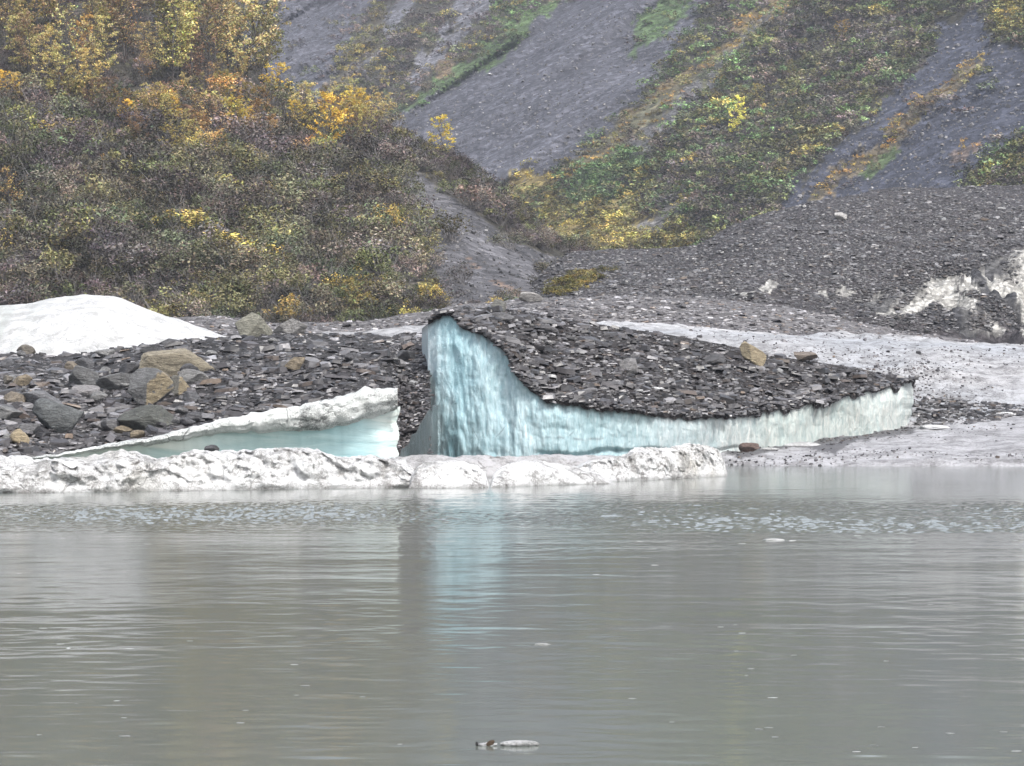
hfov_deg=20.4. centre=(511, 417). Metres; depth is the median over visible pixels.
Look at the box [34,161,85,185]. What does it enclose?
alder shrub
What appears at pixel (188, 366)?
boulder
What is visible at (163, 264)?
alder shrub
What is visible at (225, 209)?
alder shrub
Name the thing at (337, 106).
autumn tree
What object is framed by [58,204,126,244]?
alder shrub
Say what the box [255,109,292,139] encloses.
alder shrub
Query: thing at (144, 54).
autumn tree
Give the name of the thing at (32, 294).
alder shrub
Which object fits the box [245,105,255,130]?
autumn tree
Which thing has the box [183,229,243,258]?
alder shrub
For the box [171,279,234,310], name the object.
alder shrub
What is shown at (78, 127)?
alder shrub
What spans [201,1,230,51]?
autumn tree
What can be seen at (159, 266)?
alder shrub
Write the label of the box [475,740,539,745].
floating sliver
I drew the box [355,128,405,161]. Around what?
alder shrub
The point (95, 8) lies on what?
autumn tree
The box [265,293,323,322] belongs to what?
alder shrub
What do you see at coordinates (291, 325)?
boulder
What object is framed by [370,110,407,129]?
alder shrub
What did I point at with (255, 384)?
flat slate
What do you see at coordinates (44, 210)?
alder shrub
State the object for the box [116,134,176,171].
alder shrub
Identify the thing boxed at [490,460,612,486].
ice floe
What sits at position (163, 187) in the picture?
alder shrub
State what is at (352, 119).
autumn tree
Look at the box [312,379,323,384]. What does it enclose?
flat slate
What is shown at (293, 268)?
alder shrub
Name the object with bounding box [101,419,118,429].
boulder
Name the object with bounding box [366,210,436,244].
alder shrub
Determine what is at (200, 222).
autumn tree
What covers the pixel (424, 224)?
alder shrub
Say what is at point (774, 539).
ice chip
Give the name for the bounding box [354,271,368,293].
autumn tree
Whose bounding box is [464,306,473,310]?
flat slate
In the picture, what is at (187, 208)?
alder shrub
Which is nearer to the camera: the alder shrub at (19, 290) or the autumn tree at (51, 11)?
the alder shrub at (19, 290)
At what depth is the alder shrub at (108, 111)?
378.06 m
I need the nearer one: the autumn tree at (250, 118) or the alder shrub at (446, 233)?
the alder shrub at (446, 233)
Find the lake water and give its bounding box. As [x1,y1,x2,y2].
[0,465,1023,765]
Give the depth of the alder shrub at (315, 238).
330.28 m
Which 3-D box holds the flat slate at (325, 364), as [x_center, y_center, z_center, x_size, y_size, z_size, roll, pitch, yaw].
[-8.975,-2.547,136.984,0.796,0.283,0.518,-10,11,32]
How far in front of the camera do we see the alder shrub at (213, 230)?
312.37 m
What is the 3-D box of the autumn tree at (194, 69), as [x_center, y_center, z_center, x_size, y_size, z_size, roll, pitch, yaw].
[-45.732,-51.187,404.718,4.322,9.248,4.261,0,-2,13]
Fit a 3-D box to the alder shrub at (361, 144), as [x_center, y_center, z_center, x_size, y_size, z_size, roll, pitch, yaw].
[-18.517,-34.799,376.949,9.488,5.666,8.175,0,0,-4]
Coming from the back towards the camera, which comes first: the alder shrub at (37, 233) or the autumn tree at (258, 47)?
the autumn tree at (258, 47)
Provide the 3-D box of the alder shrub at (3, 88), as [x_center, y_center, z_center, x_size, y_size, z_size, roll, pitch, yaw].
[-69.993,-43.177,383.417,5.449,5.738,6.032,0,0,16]
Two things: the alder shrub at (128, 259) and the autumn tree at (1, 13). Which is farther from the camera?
the autumn tree at (1, 13)
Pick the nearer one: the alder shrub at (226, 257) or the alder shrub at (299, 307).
the alder shrub at (299, 307)
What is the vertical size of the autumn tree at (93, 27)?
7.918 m
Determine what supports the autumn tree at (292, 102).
on the hill at (484, 221)
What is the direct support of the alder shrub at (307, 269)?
on the hill at (484, 221)
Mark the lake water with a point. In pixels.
(670, 621)
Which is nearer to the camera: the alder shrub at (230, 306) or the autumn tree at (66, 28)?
the alder shrub at (230, 306)
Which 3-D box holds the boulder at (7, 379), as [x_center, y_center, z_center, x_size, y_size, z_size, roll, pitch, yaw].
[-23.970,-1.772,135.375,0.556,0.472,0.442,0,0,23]
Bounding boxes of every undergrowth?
[0,0,594,322]
[541,264,618,295]
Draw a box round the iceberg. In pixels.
[422,308,915,456]
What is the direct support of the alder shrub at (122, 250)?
on the hill at (484, 221)
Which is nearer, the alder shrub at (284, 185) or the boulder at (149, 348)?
the boulder at (149, 348)
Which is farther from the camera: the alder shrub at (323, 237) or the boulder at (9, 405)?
the alder shrub at (323, 237)
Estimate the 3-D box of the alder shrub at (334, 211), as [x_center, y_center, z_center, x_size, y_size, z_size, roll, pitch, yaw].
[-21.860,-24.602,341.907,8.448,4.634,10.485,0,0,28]
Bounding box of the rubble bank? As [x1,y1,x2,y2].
[0,332,430,454]
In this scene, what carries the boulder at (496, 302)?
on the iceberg
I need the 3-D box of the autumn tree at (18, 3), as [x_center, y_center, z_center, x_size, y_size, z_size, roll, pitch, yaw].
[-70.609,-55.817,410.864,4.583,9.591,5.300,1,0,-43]
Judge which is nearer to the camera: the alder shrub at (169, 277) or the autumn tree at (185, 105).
the alder shrub at (169, 277)
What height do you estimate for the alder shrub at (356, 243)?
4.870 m
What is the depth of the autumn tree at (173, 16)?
418.87 m
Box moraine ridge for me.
[177,295,973,342]
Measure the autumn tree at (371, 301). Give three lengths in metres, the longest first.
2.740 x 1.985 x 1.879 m
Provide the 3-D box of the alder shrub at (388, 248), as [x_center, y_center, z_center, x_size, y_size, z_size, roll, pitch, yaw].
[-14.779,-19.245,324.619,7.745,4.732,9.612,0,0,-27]
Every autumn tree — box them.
[0,0,12,29]
[0,0,21,44]
[0,69,19,99]
[0,164,22,223]
[1,0,69,57]
[1,1,18,44]
[2,0,26,54]
[2,12,41,73]
[4,71,25,99]
[7,0,36,51]
[11,10,44,75]
[20,252,34,274]
[27,32,48,82]
[36,0,68,32]
[41,25,61,70]
[42,0,75,44]
[42,43,73,95]
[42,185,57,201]
[48,71,63,94]
[50,3,87,79]
[60,64,81,96]
[64,45,109,105]
[69,11,94,64]
[77,22,98,55]
[78,41,103,87]
[79,0,107,44]
[81,77,111,111]
[83,1,97,23]
[84,24,109,65]
[86,39,109,82]
[87,0,108,21]
[90,14,118,73]
[92,4,111,44]
[96,0,119,23]
[98,75,118,104]
[99,0,132,53]
[107,0,137,57]
[107,88,135,119]
[108,0,142,63]
[114,105,134,133]
[117,99,135,119]
[125,107,140,142]
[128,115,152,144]
[131,90,147,112]
[132,20,157,62]
[132,40,155,87]
[137,81,168,110]
[139,0,180,15]
[142,94,171,122]
[147,22,163,68]
[152,0,179,52]
[152,27,174,78]
[154,0,201,84]
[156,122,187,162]
[159,0,190,47]
[159,0,190,59]
[159,93,179,123]
[166,13,180,56]
[167,96,182,123]
[168,10,199,72]
[170,0,202,49]
[170,92,181,116]
[170,108,192,133]
[174,92,204,122]
[175,0,217,64]
[177,25,204,86]
[177,71,194,96]
[180,103,195,130]
[180,118,204,144]
[187,0,228,65]
[188,1,223,83]
[190,92,205,125]
[192,72,204,90]
[195,211,207,239]
[197,0,235,76]
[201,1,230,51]
[203,0,243,49]
[205,61,218,85]
[206,0,242,70]
[211,55,227,79]
[211,69,234,99]
[212,0,291,81]
[218,73,241,96]
[219,95,249,130]
[221,1,256,63]
[222,0,289,65]
[222,265,234,287]
[234,51,247,83]
[239,114,259,128]
[240,81,258,108]
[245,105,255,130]
[246,1,288,76]
[247,118,260,144]
[248,98,277,151]
[250,85,272,115]
[251,14,281,73]
[252,27,267,74]
[255,21,276,69]
[256,105,271,132]
[258,62,290,100]
[285,292,300,313]
[286,99,306,126]
[288,81,317,127]
[306,91,353,147]
[318,85,329,106]
[324,99,353,132]
[329,94,346,124]
[334,234,350,259]
[337,249,351,271]
[340,86,354,114]
[340,276,372,309]
[341,113,362,148]
[345,85,367,113]
[345,98,367,123]
[350,104,377,136]
[352,89,375,119]
[353,98,371,122]
[354,88,371,111]
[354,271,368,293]
[365,295,379,315]
[369,90,397,124]
[427,114,455,152]
[429,278,444,300]
[727,95,748,138]
[743,25,753,41]
[752,83,764,102]
[834,19,850,38]
[995,0,1015,25]
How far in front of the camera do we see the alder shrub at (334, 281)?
303.70 m
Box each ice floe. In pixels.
[0,447,413,492]
[397,454,614,477]
[409,460,488,487]
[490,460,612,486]
[575,443,726,480]
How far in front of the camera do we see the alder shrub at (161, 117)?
371.12 m
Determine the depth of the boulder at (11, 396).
127.06 m
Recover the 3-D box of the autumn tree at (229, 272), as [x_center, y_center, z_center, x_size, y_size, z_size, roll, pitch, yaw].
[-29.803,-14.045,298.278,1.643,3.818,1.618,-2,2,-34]
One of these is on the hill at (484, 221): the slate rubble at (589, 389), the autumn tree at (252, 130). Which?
the autumn tree at (252, 130)
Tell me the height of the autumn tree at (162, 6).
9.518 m
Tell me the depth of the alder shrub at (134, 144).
355.05 m
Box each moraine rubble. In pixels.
[173,295,978,342]
[531,185,1023,332]
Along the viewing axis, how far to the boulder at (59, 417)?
121.30 m
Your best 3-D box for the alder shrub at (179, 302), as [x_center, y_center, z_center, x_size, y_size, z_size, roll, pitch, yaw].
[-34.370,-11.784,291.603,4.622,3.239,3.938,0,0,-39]
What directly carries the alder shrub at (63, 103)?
on the hill at (484, 221)
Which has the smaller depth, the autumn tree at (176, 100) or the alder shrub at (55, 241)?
the alder shrub at (55, 241)
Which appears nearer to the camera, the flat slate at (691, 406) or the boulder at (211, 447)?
the boulder at (211, 447)
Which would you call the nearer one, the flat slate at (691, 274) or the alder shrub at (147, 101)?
the flat slate at (691, 274)
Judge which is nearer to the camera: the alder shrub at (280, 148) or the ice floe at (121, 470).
the ice floe at (121, 470)
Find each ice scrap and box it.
[761,447,779,450]
[783,442,820,446]
[917,425,948,429]
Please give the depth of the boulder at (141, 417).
122.85 m
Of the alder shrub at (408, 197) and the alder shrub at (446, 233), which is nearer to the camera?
the alder shrub at (446, 233)
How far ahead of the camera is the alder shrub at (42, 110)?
372.13 m
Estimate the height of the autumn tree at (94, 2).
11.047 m
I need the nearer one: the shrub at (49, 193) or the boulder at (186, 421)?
the boulder at (186, 421)
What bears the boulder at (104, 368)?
on the rubble bank
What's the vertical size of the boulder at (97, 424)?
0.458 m
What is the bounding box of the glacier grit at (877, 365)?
[643,324,1022,402]
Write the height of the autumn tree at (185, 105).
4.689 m
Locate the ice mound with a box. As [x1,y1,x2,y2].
[0,294,225,355]
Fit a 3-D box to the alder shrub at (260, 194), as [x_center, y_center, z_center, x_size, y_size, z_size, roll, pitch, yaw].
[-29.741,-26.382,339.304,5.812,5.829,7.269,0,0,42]
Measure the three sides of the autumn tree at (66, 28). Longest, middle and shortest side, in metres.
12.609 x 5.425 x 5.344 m
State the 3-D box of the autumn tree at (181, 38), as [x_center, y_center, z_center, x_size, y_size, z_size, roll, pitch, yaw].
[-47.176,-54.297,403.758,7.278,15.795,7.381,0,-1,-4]
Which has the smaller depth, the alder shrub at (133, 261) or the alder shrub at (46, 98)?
the alder shrub at (133, 261)
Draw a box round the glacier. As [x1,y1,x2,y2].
[322,320,1023,421]
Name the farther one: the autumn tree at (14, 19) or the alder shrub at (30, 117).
the autumn tree at (14, 19)
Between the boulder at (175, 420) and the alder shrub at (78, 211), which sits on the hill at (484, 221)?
the alder shrub at (78, 211)
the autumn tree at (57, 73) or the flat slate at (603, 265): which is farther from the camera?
the autumn tree at (57, 73)
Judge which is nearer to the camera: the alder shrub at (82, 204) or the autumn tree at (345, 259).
the autumn tree at (345, 259)
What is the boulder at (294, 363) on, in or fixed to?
on the rubble bank
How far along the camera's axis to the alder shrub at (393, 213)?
340.97 m
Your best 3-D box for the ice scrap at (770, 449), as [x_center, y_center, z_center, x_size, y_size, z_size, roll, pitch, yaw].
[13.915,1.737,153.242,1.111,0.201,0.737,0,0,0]
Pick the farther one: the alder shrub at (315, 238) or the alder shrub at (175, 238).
the alder shrub at (315, 238)
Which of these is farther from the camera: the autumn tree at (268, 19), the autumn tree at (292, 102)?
the autumn tree at (268, 19)
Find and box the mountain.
[195,0,1023,249]
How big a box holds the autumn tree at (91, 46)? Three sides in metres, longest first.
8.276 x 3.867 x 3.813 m
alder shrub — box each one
[0,80,28,108]
[0,87,16,104]
[0,97,16,114]
[0,101,39,138]
[0,108,27,138]
[0,115,30,145]
[0,135,22,166]
[0,138,43,169]
[0,140,33,169]
[0,142,25,173]
[0,173,33,200]
[0,173,69,210]
[0,186,32,213]
[0,193,56,228]
[0,196,51,228]
[0,207,30,226]
[0,207,37,249]
[0,211,51,242]
[0,222,41,258]
[0,235,43,262]
[0,253,35,283]
[0,254,87,285]
[0,257,45,290]
[0,261,15,282]
[0,279,56,303]
[0,281,35,304]
[0,291,24,303]
[2,250,51,280]
[3,181,61,206]
[5,100,60,131]
[5,293,24,304]
[6,207,72,247]
[7,98,40,126]
[8,70,71,105]
[8,284,51,303]
[10,126,50,157]
[11,187,63,209]
[12,191,66,228]
[14,222,71,258]
[15,139,75,164]
[16,165,86,203]
[16,279,61,296]
[17,124,101,162]
[17,139,63,171]
[17,155,65,195]
[18,196,85,230]
[20,86,61,118]
[20,268,62,298]
[25,133,66,161]
[28,144,83,173]
[32,112,101,146]
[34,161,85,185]
[35,80,77,106]
[36,181,80,205]
[36,216,104,258]
[36,228,84,261]
[37,244,76,278]
[38,265,90,297]
[42,184,109,221]
[44,208,95,236]
[45,195,107,226]
[45,235,117,272]
[46,88,88,122]
[49,197,82,220]
[50,211,113,262]
[52,102,97,128]
[54,170,112,201]
[57,115,106,147]
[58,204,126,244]
[59,192,102,210]
[59,218,135,255]
[60,161,101,190]
[61,115,127,154]
[62,184,110,205]
[63,71,102,102]
[63,206,121,242]
[64,171,121,205]
[65,67,108,99]
[66,197,129,222]
[68,205,119,225]
[72,274,117,295]
[79,256,128,291]
[80,158,131,188]
[83,66,130,100]
[83,222,134,268]
[85,215,143,242]
[87,161,140,194]
[88,95,117,124]
[88,276,148,304]
[91,220,149,254]
[93,202,146,233]
[93,285,145,307]
[96,236,157,272]
[97,175,141,205]
[97,241,175,280]
[100,71,143,107]
[100,137,155,182]
[103,144,160,181]
[105,241,162,278]
[106,122,139,150]
[107,103,153,136]
[109,220,168,242]
[111,269,178,308]
[112,243,162,270]
[116,86,149,107]
[116,133,157,163]
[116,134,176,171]
[116,184,164,212]
[117,225,175,255]
[120,141,162,171]
[121,103,167,136]
[123,227,194,264]
[125,293,184,316]
[126,93,159,109]
[127,132,177,160]
[128,206,194,241]
[128,248,186,280]
[129,93,191,128]
[129,186,208,211]
[131,150,185,186]
[132,254,192,289]
[133,162,177,194]
[134,86,179,116]
[134,236,186,280]
[135,79,200,112]
[135,114,201,146]
[136,163,211,203]
[138,111,181,134]
[141,268,198,300]
[147,161,220,197]
[147,228,208,251]
[148,200,222,243]
[149,236,217,278]
[150,208,197,235]
[150,220,201,249]
[152,282,208,314]
[156,290,195,315]
[157,148,208,177]
[158,178,223,211]
[161,290,199,316]
[164,282,215,300]
[166,265,211,290]
[166,269,219,290]
[170,134,237,170]
[170,138,208,167]
[171,200,212,235]
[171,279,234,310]
[173,202,214,230]
[173,269,253,303]
[175,208,230,238]
[176,237,249,284]
[179,169,233,202]
[182,90,235,125]
[182,193,246,222]
[182,233,225,267]
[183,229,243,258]
[183,242,238,280]
[184,139,238,166]
[188,124,224,148]
[189,95,228,122]
[191,218,245,251]
[194,300,244,316]
[195,160,226,183]
[196,87,248,117]
[197,181,248,216]
[199,245,244,281]
[199,283,255,315]
[203,170,261,196]
[204,71,246,100]
[204,225,267,252]
[204,264,254,286]
[205,199,266,235]
[205,214,258,240]
[207,154,280,185]
[208,107,274,147]
[209,80,269,114]
[209,142,260,175]
[210,227,284,267]
[210,276,264,311]
[211,271,273,304]
[212,140,261,173]
[212,220,270,255]
[213,157,255,176]
[215,233,283,283]
[219,73,258,106]
[219,172,274,211]
[222,167,287,198]
[224,124,271,147]
[225,187,285,221]
[225,210,266,235]
[228,100,281,125]
[229,118,283,148]
[229,194,292,235]
[231,256,285,282]
[233,170,278,193]
[233,178,286,216]
[234,219,296,251]
[236,133,277,167]
[240,210,301,245]
[241,235,280,273]
[242,275,289,314]
[243,125,293,161]
[243,184,304,227]
[247,231,302,272]
[252,146,293,179]
[253,247,303,276]
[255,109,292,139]
[255,264,298,298]
[265,170,320,206]
[265,222,315,264]
[265,264,325,299]
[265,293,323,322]
[271,86,307,114]
[271,112,305,143]
[271,157,327,184]
[272,203,332,232]
[273,213,331,247]
[273,258,303,287]
[275,109,317,143]
[275,260,327,291]
[275,283,329,312]
[277,162,361,201]
[277,191,309,225]
[277,238,335,273]
[278,239,335,272]
[280,146,330,179]
[281,197,311,217]
[291,195,370,227]
[291,209,357,245]
[291,284,358,321]
[295,138,361,167]
[296,223,335,252]
[300,246,345,286]
[302,225,345,257]
[305,132,337,160]
[312,144,362,176]
[317,219,385,251]
[317,225,386,263]
[321,263,371,295]
[323,246,357,271]
[324,283,375,318]
[325,268,369,294]
[328,277,387,312]
[329,168,363,189]
[334,183,376,213]
[335,169,381,199]
[336,94,365,121]
[336,224,372,252]
[337,235,412,280]
[339,130,387,161]
[341,247,393,271]
[342,136,403,172]
[345,181,387,215]
[345,196,399,238]
[347,171,405,200]
[347,273,389,295]
[348,276,398,312]
[349,213,392,245]
[350,161,390,197]
[353,217,411,250]
[353,246,387,278]
[354,271,408,302]
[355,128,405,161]
[355,202,408,230]
[355,230,422,264]
[355,296,408,320]
[355,301,399,320]
[356,154,404,181]
[364,273,415,311]
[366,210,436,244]
[367,224,423,267]
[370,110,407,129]
[370,137,414,167]
[384,186,436,212]
[384,297,427,316]
[385,161,425,193]
[390,211,439,244]
[396,199,445,227]
[426,212,474,242]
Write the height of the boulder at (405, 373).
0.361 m
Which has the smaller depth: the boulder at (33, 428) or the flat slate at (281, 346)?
the boulder at (33, 428)
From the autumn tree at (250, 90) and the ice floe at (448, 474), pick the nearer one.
the ice floe at (448, 474)
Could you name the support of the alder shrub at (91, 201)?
on the hill at (484, 221)
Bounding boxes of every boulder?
[0,359,13,367]
[0,405,23,419]
[1,404,14,408]
[3,375,12,383]
[3,391,25,402]
[10,429,29,443]
[15,374,32,385]
[16,344,35,353]
[16,350,25,355]
[19,423,39,435]
[21,390,62,404]
[32,398,83,432]
[64,361,76,368]
[68,365,98,385]
[71,385,99,396]
[75,357,94,368]
[90,391,107,401]
[90,421,103,429]
[95,349,114,357]
[96,372,130,389]
[99,366,110,373]
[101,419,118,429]
[113,425,132,432]
[117,405,180,430]
[119,362,138,373]
[120,383,128,387]
[128,367,173,404]
[130,430,144,438]
[138,348,214,375]
[139,345,160,352]
[158,338,178,343]
[169,375,189,395]
[171,416,179,423]
[175,406,187,413]
[178,369,208,383]
[179,363,199,370]
[179,417,195,424]
[183,391,200,401]
[185,412,201,421]
[204,445,218,450]
[205,350,217,355]
[217,337,229,341]
[235,312,272,336]
[268,338,276,342]
[273,318,306,333]
[282,334,294,341]
[284,357,304,369]
[313,391,324,396]
[345,352,357,359]
[396,350,415,360]
[400,371,408,376]
[491,299,505,311]
[491,312,514,320]
[519,292,542,301]
[538,324,557,333]
[619,358,637,373]
[703,355,725,364]
[739,341,765,365]
[739,443,759,451]
[793,352,817,361]
[834,212,846,219]
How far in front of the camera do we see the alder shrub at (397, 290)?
295.92 m
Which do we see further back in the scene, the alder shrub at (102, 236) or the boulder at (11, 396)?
the alder shrub at (102, 236)
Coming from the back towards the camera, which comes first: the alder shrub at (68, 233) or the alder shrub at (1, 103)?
the alder shrub at (1, 103)
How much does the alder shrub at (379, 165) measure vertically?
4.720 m
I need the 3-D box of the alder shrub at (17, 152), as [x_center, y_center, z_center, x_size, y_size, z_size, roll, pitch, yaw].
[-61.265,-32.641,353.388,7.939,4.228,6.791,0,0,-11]
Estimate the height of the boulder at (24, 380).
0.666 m
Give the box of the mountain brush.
[230,0,1023,251]
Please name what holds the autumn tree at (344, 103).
on the hill at (484, 221)
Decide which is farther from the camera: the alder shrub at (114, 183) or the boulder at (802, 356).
the alder shrub at (114, 183)
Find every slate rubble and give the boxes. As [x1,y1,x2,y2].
[0,332,433,456]
[390,332,433,453]
[455,305,918,415]
[727,427,915,454]
[912,397,1023,425]
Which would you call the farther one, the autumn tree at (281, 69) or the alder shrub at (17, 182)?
the autumn tree at (281, 69)
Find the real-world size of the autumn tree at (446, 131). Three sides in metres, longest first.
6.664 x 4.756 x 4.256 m
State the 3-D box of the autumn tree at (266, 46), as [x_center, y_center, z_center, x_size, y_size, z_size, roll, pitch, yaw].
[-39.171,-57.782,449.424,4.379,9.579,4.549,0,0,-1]
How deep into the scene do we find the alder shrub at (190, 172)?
339.69 m
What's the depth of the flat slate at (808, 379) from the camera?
165.19 m
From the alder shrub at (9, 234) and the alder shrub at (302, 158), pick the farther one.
the alder shrub at (302, 158)
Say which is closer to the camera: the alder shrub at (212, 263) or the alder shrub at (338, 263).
the alder shrub at (212, 263)
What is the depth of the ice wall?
133.42 m
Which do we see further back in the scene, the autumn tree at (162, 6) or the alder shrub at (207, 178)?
the autumn tree at (162, 6)
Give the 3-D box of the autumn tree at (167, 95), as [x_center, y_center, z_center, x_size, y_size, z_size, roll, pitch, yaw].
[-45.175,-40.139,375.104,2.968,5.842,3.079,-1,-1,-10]
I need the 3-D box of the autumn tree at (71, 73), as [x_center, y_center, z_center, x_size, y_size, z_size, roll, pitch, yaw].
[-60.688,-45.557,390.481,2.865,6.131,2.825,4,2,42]
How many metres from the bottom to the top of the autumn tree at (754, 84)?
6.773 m
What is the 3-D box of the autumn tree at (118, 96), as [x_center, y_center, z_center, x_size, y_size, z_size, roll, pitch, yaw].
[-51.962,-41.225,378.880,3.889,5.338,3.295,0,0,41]
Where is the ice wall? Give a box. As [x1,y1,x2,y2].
[400,405,437,456]
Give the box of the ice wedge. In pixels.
[31,386,399,459]
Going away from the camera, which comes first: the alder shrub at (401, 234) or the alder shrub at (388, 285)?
the alder shrub at (388, 285)
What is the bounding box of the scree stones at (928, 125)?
[259,0,1023,207]
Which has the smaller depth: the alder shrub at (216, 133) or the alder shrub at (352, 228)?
the alder shrub at (352, 228)
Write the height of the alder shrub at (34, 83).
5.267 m
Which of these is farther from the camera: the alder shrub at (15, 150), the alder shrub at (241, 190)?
the alder shrub at (15, 150)
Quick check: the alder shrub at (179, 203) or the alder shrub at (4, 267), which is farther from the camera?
the alder shrub at (179, 203)
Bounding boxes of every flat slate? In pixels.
[0,399,6,403]
[17,407,30,417]
[30,360,40,364]
[65,433,72,437]
[79,399,94,402]
[89,404,103,412]
[102,398,115,406]
[105,431,115,442]
[115,436,123,440]
[145,424,157,433]
[156,428,172,434]
[249,383,262,386]
[259,345,275,351]
[275,343,290,350]
[303,357,319,366]
[307,344,315,349]
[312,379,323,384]
[320,361,331,366]
[373,349,390,356]
[385,377,392,381]
[402,342,414,349]
[403,428,417,433]
[414,344,421,349]
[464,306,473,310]
[548,374,556,379]
[600,264,614,268]
[606,280,615,283]
[623,382,633,388]
[624,329,633,334]
[640,345,650,350]
[641,386,651,392]
[676,361,686,365]
[683,405,697,409]
[686,271,696,276]
[707,396,720,402]
[733,229,745,234]
[803,377,813,381]
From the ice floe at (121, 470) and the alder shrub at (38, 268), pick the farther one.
the alder shrub at (38, 268)
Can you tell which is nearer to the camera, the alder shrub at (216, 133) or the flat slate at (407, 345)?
the flat slate at (407, 345)
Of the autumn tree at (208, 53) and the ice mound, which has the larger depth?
the autumn tree at (208, 53)
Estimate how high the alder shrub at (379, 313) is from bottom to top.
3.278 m
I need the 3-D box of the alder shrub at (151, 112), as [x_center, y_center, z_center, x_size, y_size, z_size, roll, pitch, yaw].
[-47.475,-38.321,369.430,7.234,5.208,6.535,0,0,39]
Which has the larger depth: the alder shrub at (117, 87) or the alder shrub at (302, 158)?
the alder shrub at (117, 87)
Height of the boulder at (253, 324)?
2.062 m
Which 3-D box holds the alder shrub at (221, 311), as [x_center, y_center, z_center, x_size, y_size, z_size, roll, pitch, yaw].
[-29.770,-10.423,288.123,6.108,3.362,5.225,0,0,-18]
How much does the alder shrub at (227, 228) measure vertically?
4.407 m
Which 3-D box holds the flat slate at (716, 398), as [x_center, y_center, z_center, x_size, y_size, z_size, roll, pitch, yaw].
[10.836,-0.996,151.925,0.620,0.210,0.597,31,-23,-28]
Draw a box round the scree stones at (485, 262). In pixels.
[406,174,563,306]
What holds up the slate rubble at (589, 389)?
on the iceberg
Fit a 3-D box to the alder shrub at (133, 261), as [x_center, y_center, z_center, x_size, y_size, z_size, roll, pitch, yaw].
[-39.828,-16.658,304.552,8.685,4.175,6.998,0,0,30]
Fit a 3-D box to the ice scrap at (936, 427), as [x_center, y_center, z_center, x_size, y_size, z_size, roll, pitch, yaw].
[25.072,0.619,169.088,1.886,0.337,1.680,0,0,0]
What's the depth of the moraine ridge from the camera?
230.94 m
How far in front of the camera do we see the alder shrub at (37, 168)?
342.60 m
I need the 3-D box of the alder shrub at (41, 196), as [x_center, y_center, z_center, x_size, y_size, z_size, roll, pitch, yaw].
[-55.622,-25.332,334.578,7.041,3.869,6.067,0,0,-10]
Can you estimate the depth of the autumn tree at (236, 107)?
377.99 m
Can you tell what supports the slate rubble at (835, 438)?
on the shore
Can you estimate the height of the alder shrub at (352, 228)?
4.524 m
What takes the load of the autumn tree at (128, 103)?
on the hill at (484, 221)
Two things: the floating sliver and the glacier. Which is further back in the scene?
the glacier
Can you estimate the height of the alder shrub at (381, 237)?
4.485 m
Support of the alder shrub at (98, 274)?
on the hill at (484, 221)
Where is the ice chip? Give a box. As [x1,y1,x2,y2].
[763,538,783,540]
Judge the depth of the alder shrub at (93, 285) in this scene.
295.44 m
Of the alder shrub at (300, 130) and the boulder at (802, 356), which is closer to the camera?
the boulder at (802, 356)
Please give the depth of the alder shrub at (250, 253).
306.14 m
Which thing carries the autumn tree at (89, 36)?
on the hill at (484, 221)
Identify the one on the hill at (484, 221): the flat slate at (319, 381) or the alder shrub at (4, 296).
the alder shrub at (4, 296)
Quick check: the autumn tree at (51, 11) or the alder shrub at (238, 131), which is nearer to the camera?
the alder shrub at (238, 131)
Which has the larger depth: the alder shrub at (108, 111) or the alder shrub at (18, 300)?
the alder shrub at (108, 111)
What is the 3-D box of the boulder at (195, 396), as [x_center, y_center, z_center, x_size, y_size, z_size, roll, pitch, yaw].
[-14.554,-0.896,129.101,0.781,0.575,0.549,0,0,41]
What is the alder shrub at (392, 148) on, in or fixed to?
on the hill at (484, 221)
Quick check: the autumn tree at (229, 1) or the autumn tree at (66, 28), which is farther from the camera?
the autumn tree at (229, 1)
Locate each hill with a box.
[0,0,567,322]
[533,185,1023,343]
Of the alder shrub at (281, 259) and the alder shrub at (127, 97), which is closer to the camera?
the alder shrub at (281, 259)
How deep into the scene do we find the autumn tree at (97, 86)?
381.45 m
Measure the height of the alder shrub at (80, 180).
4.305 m
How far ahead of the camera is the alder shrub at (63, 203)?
329.34 m
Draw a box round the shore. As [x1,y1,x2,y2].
[720,415,1023,466]
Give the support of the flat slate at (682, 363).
on the iceberg
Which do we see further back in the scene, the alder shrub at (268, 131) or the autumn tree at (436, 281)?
the alder shrub at (268, 131)
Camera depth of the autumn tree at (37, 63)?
399.84 m
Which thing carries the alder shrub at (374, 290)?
on the hill at (484, 221)
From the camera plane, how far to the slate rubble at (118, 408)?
133.94 m
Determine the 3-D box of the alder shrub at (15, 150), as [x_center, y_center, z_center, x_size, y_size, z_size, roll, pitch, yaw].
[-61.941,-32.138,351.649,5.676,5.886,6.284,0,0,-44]
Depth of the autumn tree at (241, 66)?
418.20 m
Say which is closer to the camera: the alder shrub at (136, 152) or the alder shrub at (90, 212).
the alder shrub at (90, 212)
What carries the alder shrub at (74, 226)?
on the hill at (484, 221)
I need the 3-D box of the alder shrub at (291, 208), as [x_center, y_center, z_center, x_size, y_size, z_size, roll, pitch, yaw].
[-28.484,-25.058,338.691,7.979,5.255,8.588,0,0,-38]
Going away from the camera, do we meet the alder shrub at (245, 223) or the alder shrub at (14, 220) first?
the alder shrub at (14, 220)
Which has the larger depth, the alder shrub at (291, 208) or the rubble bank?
the alder shrub at (291, 208)
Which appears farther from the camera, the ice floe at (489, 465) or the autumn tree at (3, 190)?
the autumn tree at (3, 190)
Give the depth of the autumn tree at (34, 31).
402.71 m
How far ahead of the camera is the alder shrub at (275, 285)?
294.99 m
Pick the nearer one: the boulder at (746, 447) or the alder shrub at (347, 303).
the boulder at (746, 447)

